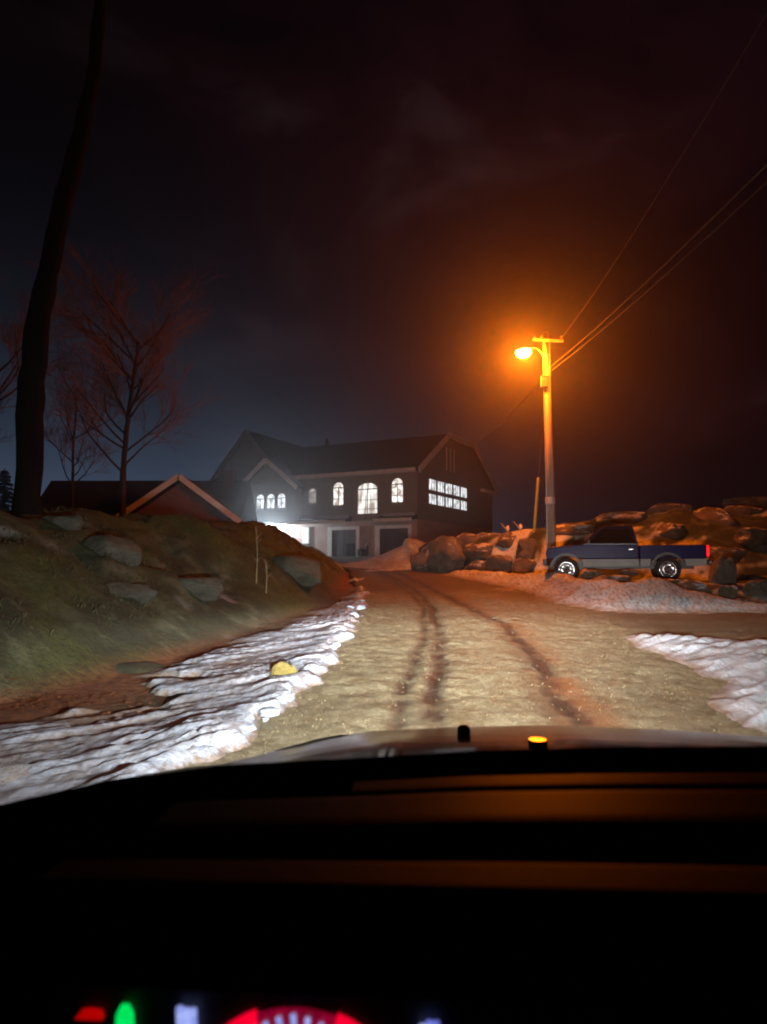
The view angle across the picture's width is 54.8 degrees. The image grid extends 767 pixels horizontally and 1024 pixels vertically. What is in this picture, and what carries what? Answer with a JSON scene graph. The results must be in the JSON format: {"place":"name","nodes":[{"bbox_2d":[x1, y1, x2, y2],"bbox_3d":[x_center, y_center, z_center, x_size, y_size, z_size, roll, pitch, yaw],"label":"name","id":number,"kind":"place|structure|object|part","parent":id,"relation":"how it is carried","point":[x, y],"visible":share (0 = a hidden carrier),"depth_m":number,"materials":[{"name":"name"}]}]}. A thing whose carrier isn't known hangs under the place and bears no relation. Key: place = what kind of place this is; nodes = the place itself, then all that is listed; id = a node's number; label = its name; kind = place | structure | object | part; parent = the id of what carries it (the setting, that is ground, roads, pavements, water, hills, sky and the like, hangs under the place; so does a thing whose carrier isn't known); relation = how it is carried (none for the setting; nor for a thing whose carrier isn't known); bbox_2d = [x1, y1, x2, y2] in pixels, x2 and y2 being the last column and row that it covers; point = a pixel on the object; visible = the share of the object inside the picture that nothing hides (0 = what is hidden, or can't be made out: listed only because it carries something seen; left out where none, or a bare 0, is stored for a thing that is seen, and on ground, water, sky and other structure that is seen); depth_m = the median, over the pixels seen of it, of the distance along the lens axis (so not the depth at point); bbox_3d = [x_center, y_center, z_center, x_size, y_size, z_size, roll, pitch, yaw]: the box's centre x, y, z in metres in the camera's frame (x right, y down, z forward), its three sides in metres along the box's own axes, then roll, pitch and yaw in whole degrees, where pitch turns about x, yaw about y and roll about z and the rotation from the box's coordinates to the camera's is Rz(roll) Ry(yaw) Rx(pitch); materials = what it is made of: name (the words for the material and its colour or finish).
{"place":"outdoors","nodes":[
{"label":"outdoors","id":0,"kind":"place"},
{"bbox_2d":[0,504,766,724],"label":"ground","id":1,"kind":"structure","parent":0,"point":[82,652],"depth_m":12.65,"materials":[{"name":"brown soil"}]},
{"bbox_2d":[0,468,13,512],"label":"pine tree","id":2,"kind":"object","parent":1,"relation":"on","point":[5,492],"visible":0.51,"depth_m":62.24,"materials":[{"name":"green plant"}]},
{"bbox_2d":[0,761,30,783],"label":"snow clod","id":3,"kind":"object","parent":1,"relation":"on","point":[12,771],"visible":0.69,"depth_m":4.62,"materials":[{"name":"white snow"}]},
{"bbox_2d":[0,238,102,441],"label":"bare tree","id":4,"kind":"object","parent":1,"relation":"on","point":[18,349],"visible":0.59,"depth_m":30.79,"materials":[{"name":"brown plant"}]},
{"bbox_2d":[10,0,106,514],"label":"bare tree","id":5,"kind":"object","parent":1,"relation":"on","point":[29,414],"visible":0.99,"depth_m":14.30,"materials":[{"name":"brown plant"}]},
{"bbox_2d":[41,515,82,529],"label":"boulder","id":6,"kind":"object","parent":1,"relation":"on","point":[71,522],"visible":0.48,"depth_m":13.40,"materials":[{"name":"stone"}]},
{"bbox_2d":[10,320,148,508],"bbox_3d":[-14.289,-3.076,33.638,4.766,10.594,7.214,-3,-5,31],"label":"bare tree","id":7,"kind":"object","parent":1,"relation":"on","point":[72,443],"visible":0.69,"depth_m":33.91,"materials":[{"name":"brown plant"}]},
{"bbox_2d":[83,534,141,565],"bbox_3d":[-4.912,0.752,13.141,1.087,0.724,0.721,0,-5,2],"label":"boulder","id":8,"kind":"object","parent":1,"relation":"on","point":[127,551],"visible":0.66,"depth_m":13.03,"materials":[{"name":"stone"}]},
{"bbox_2d":[10,235,231,515],"bbox_3d":[-11.831,-5.026,33.787,9.385,14.588,8.012,0,-5,0],"label":"bare tree","id":9,"kind":"object","parent":1,"relation":"on","point":[106,379],"visible":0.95,"depth_m":33.23,"materials":[{"name":"brown plant"}]},
{"bbox_2d":[107,581,157,604],"bbox_3d":[-4.172,1.359,12.127,0.870,0.454,0.550,3,-5,-33],"label":"boulder","id":10,"kind":"object","parent":1,"relation":"on","point":[143,594],"visible":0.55,"depth_m":12.03,"materials":[{"name":"stone"}]},
{"bbox_2d":[116,662,164,673],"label":"boulder","id":11,"kind":"object","parent":1,"relation":"on","point":[132,667],"visible":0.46,"depth_m":9.64,"materials":[{"name":"stone"}]},
{"bbox_2d":[41,470,257,522],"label":"brick house","id":12,"kind":"structure","parent":1,"relation":"on","point":[229,498],"depth_m":43.29,"materials":[{"name":"red brick"}]},
{"bbox_2d":[0,537,350,716],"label":"leaves","id":13,"kind":"object","parent":1,"relation":"on","point":[45,701],"visible":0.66,"depth_m":7.77,"materials":[{"name":"brown plant"}]},
{"bbox_2d":[0,578,369,804],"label":"snow","id":14,"kind":"structure","parent":1,"relation":"on","point":[215,702],"depth_m":6.56,"materials":[{"name":"white snow"}]},
{"bbox_2d":[228,732,239,741],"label":"snow clod","id":15,"kind":"object","parent":14,"relation":"on","point":[234,736],"visible":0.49,"depth_m":5.62,"materials":[{"name":"white snow"}]},
{"bbox_2d":[242,724,256,731],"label":"snow clod","id":16,"kind":"object","parent":14,"relation":"on","point":[249,727],"visible":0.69,"depth_m":6.04,"materials":[{"name":"white snow"}]},
{"bbox_2d":[270,662,297,676],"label":"stone","id":17,"kind":"object","parent":14,"relation":"on","point":[281,668],"visible":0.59,"depth_m":8.74,"materials":[{"name":"yellow stone"}]},
{"bbox_2d":[356,604,365,609],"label":"snow clod","id":18,"kind":"object","parent":14,"relation":"on","point":[359,607],"visible":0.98,"depth_m":17.39,"materials":[{"name":"white snow"}]},
{"bbox_2d":[177,577,223,601],"bbox_3d":[-3.702,1.493,14.210,1.230,0.482,0.921,0,-5,3],"label":"boulder","id":19,"kind":"object","parent":1,"relation":"on","point":[205,589],"visible":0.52,"depth_m":14.02,"materials":[{"name":"stone"}]},
{"bbox_2d":[252,526,261,582],"bbox_3d":[-2.960,1.024,17.382,0.235,1.401,0.184,0,-5,0],"label":"dry stalk","id":20,"kind":"object","parent":1,"relation":"on","point":[257,556],"visible":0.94,"depth_m":17.36,"materials":[{"name":"beige plant"}]},
{"bbox_2d":[260,556,272,593],"bbox_3d":[-2.720,1.486,17.175,0.274,0.907,0.110,2,-5,-20],"label":"dry stalk","id":21,"kind":"object","parent":1,"relation":"on","point":[266,574],"visible":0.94,"depth_m":17.13,"materials":[{"name":"beige plant"}]},
{"bbox_2d":[271,555,320,587],"bbox_3d":[-2.547,1.679,19.894,1.519,1.061,1.387,3,-5,-29],"label":"boulder","id":22,"kind":"object","parent":1,"relation":"on","point":[304,571],"visible":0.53,"depth_m":19.56,"materials":[{"name":"stone"}]},
{"bbox_2d":[345,544,354,556],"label":"garbage bin","id":23,"kind":"object","parent":1,"relation":"on","point":[349,550],"visible":1,"depth_m":56.60,"materials":[{"name":"black plastic"}]},
{"bbox_2d":[357,543,371,556],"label":"snow blower","id":24,"kind":"object","parent":1,"relation":"on","point":[363,552],"visible":1,"depth_m":56.02,"materials":[{"name":"black plastic"}]},
{"bbox_2d":[242,432,498,556],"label":"house","id":25,"kind":"structure","parent":1,"relation":"on","point":[383,496],"depth_m":59.28,"materials":[{"name":"grey wood"}]},
{"bbox_2d":[209,430,301,480],"bbox_3d":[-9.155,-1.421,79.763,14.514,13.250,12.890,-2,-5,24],"label":"roof","id":26,"kind":"structure","parent":25,"relation":"attached to","point":[249,451],"depth_m":76.03,"materials":[{"name":"grey"}]},
{"bbox_2d":[256,494,264,510],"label":"window","id":27,"kind":"structure","parent":25,"relation":"in","point":[260,499],"depth_m":60.74,"materials":[{"name":"white glass"}]},
{"bbox_2d":[266,493,275,509],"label":"window","id":28,"kind":"structure","parent":25,"relation":"in","point":[271,499],"depth_m":60.26,"materials":[{"name":"white glass"}]},
{"bbox_2d":[277,493,285,509],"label":"window","id":29,"kind":"structure","parent":25,"relation":"in","point":[281,498],"depth_m":59.76,"materials":[{"name":"white glass"}]},
{"bbox_2d":[302,527,309,543],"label":"window","id":30,"kind":"structure","parent":25,"relation":"in","point":[305,530],"depth_m":59.66,"materials":[{"name":"white glass"}]},
{"bbox_2d":[308,488,316,504],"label":"window","id":31,"kind":"structure","parent":25,"relation":"in","point":[312,494],"depth_m":59.54,"materials":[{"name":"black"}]},
{"bbox_2d":[332,481,344,507],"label":"window","id":32,"kind":"structure","parent":25,"relation":"in","point":[338,487],"depth_m":58.39,"materials":[{"name":"white glass"}]},
{"bbox_2d":[327,526,359,556],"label":"garage door","id":33,"kind":"structure","parent":25,"relation":"in","point":[338,537],"depth_m":58.02,"materials":[{"name":"grey metal"}]},
{"bbox_2d":[357,482,378,517],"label":"window","id":34,"kind":"structure","parent":25,"relation":"in","point":[367,492],"depth_m":57.10,"materials":[{"name":"white glass"}]},
{"bbox_2d":[375,524,411,556],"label":"garage door","id":35,"kind":"structure","parent":25,"relation":"in","point":[387,537],"depth_m":56.04,"materials":[{"name":"grey metal"}]},
{"bbox_2d":[391,477,403,504],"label":"window","id":36,"kind":"structure","parent":25,"relation":"in","point":[397,484],"depth_m":55.95,"materials":[{"name":"white glass"}]},
{"bbox_2d":[428,493,436,504],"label":"window","id":37,"kind":"structure","parent":25,"relation":"in","point":[432,498],"depth_m":57.54,"materials":[{"name":"white glass"}]},
{"bbox_2d":[428,478,436,491],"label":"window","id":38,"kind":"structure","parent":25,"relation":"in","point":[432,483],"depth_m":57.64,"materials":[{"name":"white glass"}]},
{"bbox_2d":[437,495,444,506],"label":"window","id":39,"kind":"structure","parent":25,"relation":"in","point":[440,499],"depth_m":58.95,"materials":[{"name":"white glass"}]},
{"bbox_2d":[437,480,444,493],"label":"window","id":40,"kind":"structure","parent":25,"relation":"in","point":[440,484],"depth_m":58.97,"materials":[{"name":"white glass"}]},
{"bbox_2d":[445,497,452,508],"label":"window","id":41,"kind":"structure","parent":25,"relation":"in","point":[448,501],"depth_m":60.27,"materials":[{"name":"white glass"}]},
{"bbox_2d":[445,482,452,494],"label":"window","id":42,"kind":"structure","parent":25,"relation":"in","point":[448,487],"depth_m":60.37,"materials":[{"name":"white glass"}]},
{"bbox_2d":[446,447,454,472],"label":"vent","id":43,"kind":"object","parent":25,"relation":"in","point":[450,455],"depth_m":60.88,"materials":[{"name":"brown wood"}]},
{"bbox_2d":[452,484,459,496],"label":"window","id":44,"kind":"structure","parent":25,"relation":"in","point":[456,489],"depth_m":61.94,"materials":[{"name":"white glass"}]},
{"bbox_2d":[453,498,459,509],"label":"window","id":45,"kind":"structure","parent":25,"relation":"in","point":[456,502],"depth_m":61.85,"materials":[{"name":"white glass"}]},
{"bbox_2d":[460,500,466,510],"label":"window","id":46,"kind":"structure","parent":25,"relation":"in","point":[463,504],"depth_m":63.10,"materials":[{"name":"white glass"}]},
{"bbox_2d":[460,486,466,498],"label":"window","id":47,"kind":"structure","parent":25,"relation":"in","point":[463,491],"depth_m":63.32,"materials":[{"name":"white glass"}]},
{"bbox_2d":[338,538,424,571],"bbox_3d":[1.000,2.187,37.444,8.000,1.705,9.000,0,-5,0],"label":"snow pile","id":48,"kind":"object","parent":1,"relation":"on","point":[398,558],"visible":0.5,"depth_m":35.98,"materials":[{"name":"snow"}]},
{"bbox_2d":[410,552,426,570],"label":"boulder","id":49,"kind":"object","parent":1,"relation":"on","point":[419,559],"visible":0.81,"depth_m":32.91,"materials":[{"name":"stone"}]},
{"bbox_2d":[415,566,432,571],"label":"boulder","id":50,"kind":"object","parent":1,"relation":"on","point":[420,569],"visible":0.37,"depth_m":32.25,"materials":[{"name":"stone"}]},
{"bbox_2d":[426,535,465,572],"bbox_3d":[2.674,1.839,31.570,1.998,1.670,1.234,-3,-6,36],"label":"boulder","id":51,"kind":"object","parent":1,"relation":"on","point":[446,554],"visible":0.97,"depth_m":31.10,"materials":[{"name":"stone"}]},
{"bbox_2d":[456,533,480,548],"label":"boulder","id":52,"kind":"object","parent":1,"relation":"on","point":[463,539],"visible":0.42,"depth_m":31.78,"materials":[{"name":"stone"}]},
{"bbox_2d":[464,560,486,570],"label":"boulder","id":53,"kind":"object","parent":1,"relation":"on","point":[479,565],"visible":0.52,"depth_m":30.45,"materials":[{"name":"stone"}]},
{"bbox_2d":[463,543,493,559],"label":"boulder","id":54,"kind":"object","parent":1,"relation":"on","point":[478,551],"visible":0.89,"depth_m":30.77,"materials":[{"name":"stone"}]},
{"bbox_2d":[479,532,501,537],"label":"boulder","id":55,"kind":"object","parent":1,"relation":"on","point":[485,535],"visible":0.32,"depth_m":32.06,"materials":[{"name":"stone"}]},
{"bbox_2d":[485,555,512,572],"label":"boulder","id":56,"kind":"object","parent":1,"relation":"on","point":[495,563],"visible":0.77,"depth_m":29.78,"materials":[{"name":"stone"}]},
{"bbox_2d":[501,523,509,532],"bbox_3d":[5.434,0.790,33.040,0.397,0.632,0.164,0,-5,0],"label":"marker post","id":57,"kind":"object","parent":1,"relation":"on","point":[507,528],"visible":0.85,"depth_m":33.01,"materials":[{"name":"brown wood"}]},
{"bbox_2d":[495,533,516,547],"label":"boulder","id":58,"kind":"object","parent":1,"relation":"on","point":[505,540],"visible":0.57,"depth_m":30.74,"materials":[{"name":"stone"}]},
{"bbox_2d":[513,558,536,573],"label":"boulder","id":59,"kind":"object","parent":1,"relation":"on","point":[522,566],"visible":0.8,"depth_m":29.28,"materials":[{"name":"stone"}]},
{"bbox_2d":[516,538,535,558],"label":"boulder","id":60,"kind":"object","parent":1,"relation":"on","point":[525,548],"visible":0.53,"depth_m":29.80,"materials":[{"name":"stone"}]},
{"bbox_2d":[532,332,563,571],"bbox_3d":[6.330,-2.152,28.230,1.185,9.622,0.428,0,-5,0],"label":"utility pole","id":61,"kind":"object","parent":1,"relation":"on","point":[545,377],"visible":0.98,"depth_m":28.16,"materials":[{"name":"brown wood"}]},
{"bbox_2d":[464,382,539,448],"bbox_3d":[6.585,-5.375,46.095,0.032,2.879,34.747,0,-5,1],"label":"power line","id":62,"kind":"object","parent":61,"relation":"attached to","point":[508,416],"visible":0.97,"depth_m":37.57,"materials":[{"name":"metal"}]},
{"bbox_2d":[515,345,543,357],"bbox_3d":[5.634,-6.149,28.420,1.122,0.456,0.593,0,-5,0],"label":"street lamp","id":63,"kind":"object","parent":61,"relation":"attached to","point":[523,351],"visible":1,"depth_m":28.23,"materials":[{"name":"glass"}]},
{"bbox_2d":[533,407,543,531],"bbox_3d":[6.230,-2.193,29.484,0.106,6.106,2.381,0,-5,-2],"label":"guy wire","id":64,"kind":"object","parent":61,"relation":"attached to","point":[536,504],"visible":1,"depth_m":29.91,"materials":[{"name":"yellow plastic"}]},
{"bbox_2d":[551,163,766,366],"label":"power line","id":65,"kind":"object","parent":61,"relation":"attached to","point":[721,209],"visible":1,"depth_m":16.15,"materials":[{"name":"metal"}]},
{"bbox_2d":[551,181,766,370],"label":"power line","id":66,"kind":"object","parent":61,"relation":"attached to","point":[737,209],"visible":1,"depth_m":16.87,"materials":[{"name":"metal"}]},
{"bbox_2d":[563,13,766,335],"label":"power line","id":67,"kind":"object","parent":61,"relation":"attached to","point":[682,153],"visible":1,"depth_m":14.57,"materials":[{"name":"metal"}]},
{"bbox_2d":[556,523,594,535],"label":"boulder","id":68,"kind":"object","parent":1,"relation":"on","point":[573,529],"visible":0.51,"depth_m":28.92,"materials":[{"name":"stone"}]},
{"bbox_2d":[580,570,601,579],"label":"boulder","id":69,"kind":"object","parent":1,"relation":"on","point":[588,574],"visible":0.82,"depth_m":20.63,"materials":[{"name":"stone"}]},
{"bbox_2d":[441,570,766,618],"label":"snow bank","id":70,"kind":"structure","parent":1,"relation":"on","point":[650,595],"depth_m":18.21,"materials":[{"name":"snow"}]},
{"bbox_2d":[591,575,630,582],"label":"boulder","id":71,"kind":"object","parent":1,"relation":"on","point":[623,578],"visible":0.4,"depth_m":19.79,"materials":[{"name":"stone"}]},
{"bbox_2d":[594,511,645,522],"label":"boulder","id":72,"kind":"object","parent":1,"relation":"on","point":[626,517],"visible":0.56,"depth_m":29.22,"materials":[{"name":"stone"}]},
{"bbox_2d":[543,525,712,579],"bbox_3d":[7.568,1.317,23.244,4.910,1.718,2.020,-1,-5,16],"label":"pickup truck","id":73,"kind":"object","parent":1,"relation":"on","point":[610,547],"visible":0.93,"depth_m":22.53,"materials":[{"name":"blue paint"}]},
{"bbox_3d":[6.981,0.733,22.702,1.340,0.440,0.160,-1,-5,16],"label":"side window","id":74,"kind":"part","parent":73,"relation":"part of","materials":[{"name":"black glass"}]},
{"bbox_2d":[618,570,637,575],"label":"boulder","id":75,"kind":"object","parent":1,"relation":"on","point":[629,572],"visible":0.84,"depth_m":21.05,"materials":[{"name":"stone"}]},
{"bbox_2d":[646,503,693,513],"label":"boulder","id":76,"kind":"object","parent":1,"relation":"on","point":[661,507],"visible":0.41,"depth_m":29.77,"materials":[{"name":"stone"}]},
{"bbox_2d":[656,523,684,538],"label":"boulder","id":77,"kind":"object","parent":1,"relation":"on","point":[672,530],"visible":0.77,"depth_m":27.70,"materials":[{"name":"stone"}]},
{"bbox_2d":[663,579,683,583],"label":"boulder","id":78,"kind":"object","parent":1,"relation":"on","point":[674,581],"visible":0.22,"depth_m":19.38,"materials":[{"name":"stone"}]},
{"bbox_2d":[676,580,711,593],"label":"boulder","id":79,"kind":"object","parent":1,"relation":"on","point":[695,585],"visible":0.57,"depth_m":18.91,"materials":[{"name":"stone"}]},
{"bbox_2d":[693,507,738,525],"bbox_3d":[12.840,0.453,29.077,2.204,1.279,1.361,-4,-6,39],"label":"boulder","id":80,"kind":"object","parent":1,"relation":"on","point":[719,516],"visible":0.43,"depth_m":28.43,"materials":[{"name":"stone"}]},
{"bbox_2d":[708,556,736,584],"bbox_3d":[9.451,1.718,20.540,0.706,1.016,0.779,-1,-5,13],"label":"boulder","id":81,"kind":"object","parent":1,"relation":"on","point":[722,570],"visible":0.77,"depth_m":20.31,"materials":[{"name":"stone"}]},
{"bbox_2d":[708,547,746,563],"bbox_3d":[11.599,1.494,25.019,1.331,0.610,1.142,0,-5,4],"label":"boulder","id":82,"kind":"object","parent":1,"relation":"on","point":[736,554],"visible":0.71,"depth_m":24.66,"materials":[{"name":"stone"}]},
{"bbox_2d":[718,585,737,598],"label":"boulder","id":83,"kind":"object","parent":1,"relation":"on","point":[729,591],"visible":0.86,"depth_m":18.76,"materials":[{"name":"stone"}]},
{"bbox_2d":[724,506,762,515],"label":"boulder","id":84,"kind":"object","parent":1,"relation":"on","point":[739,510],"visible":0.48,"depth_m":29.58,"materials":[{"name":"stone"}]},
{"bbox_2d":[735,598,751,601],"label":"boulder","id":85,"kind":"object","parent":1,"relation":"on","point":[741,599],"visible":0.2,"depth_m":18.00,"materials":[{"name":"stone"}]},
{"bbox_2d":[721,496,766,509],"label":"boulder","id":86,"kind":"object","parent":1,"relation":"on","point":[756,501],"visible":0.59,"depth_m":32.62,"materials":[{"name":"stone"}]},
{"bbox_2d":[734,527,766,544],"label":"boulder","id":87,"kind":"object","parent":1,"relation":"on","point":[752,535],"visible":0.97,"depth_m":26.59,"materials":[{"name":"stone"}]},
{"bbox_2d":[742,579,766,595],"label":"boulder","id":88,"kind":"object","parent":1,"relation":"on","point":[756,587],"visible":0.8,"depth_m":18.84,"materials":[{"name":"stone"}]},
{"bbox_2d":[0,0,766,533],"label":"sky","id":89,"kind":"structure","parent":0,"point":[393,199],"materials":[{"name":"black"}]},
{"bbox_2d":[187,557,766,766],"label":"road","id":90,"kind":"structure","parent":0,"point":[426,597],"depth_m":9.73,"materials":[{"name":"beige gravel"}]},
{"bbox_2d":[259,707,279,716],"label":"snow clod","id":91,"kind":"object","parent":90,"relation":"on","point":[270,712],"visible":0.99,"depth_m":6.68,"materials":[{"name":"white snow"}]},
{"bbox_2d":[274,696,286,702],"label":"snow clod","id":92,"kind":"object","parent":90,"relation":"on","point":[282,699],"visible":0.61,"depth_m":7.32,"materials":[{"name":"white snow"}]},
{"bbox_2d":[286,692,294,698],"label":"snow clod","id":93,"kind":"object","parent":90,"relation":"on","point":[291,695],"visible":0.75,"depth_m":7.55,"materials":[{"name":"white snow"}]},
{"bbox_2d":[340,632,353,637],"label":"snow clod","id":94,"kind":"object","parent":90,"relation":"on","point":[347,634],"visible":0.88,"depth_m":12.59,"materials":[{"name":"white snow"}]},
{"bbox_2d":[0,725,766,1023],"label":"car","id":95,"kind":"object","parent":90,"relation":"on","point":[534,874],"visible":1,"depth_m":0.65,"materials":[{"name":"black paint"}]},
{"bbox_2d":[625,634,766,734],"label":"snow","id":96,"kind":"structure","parent":90,"relation":"on","point":[740,666],"depth_m":9.70,"materials":[{"name":"white snow"}]}
]}

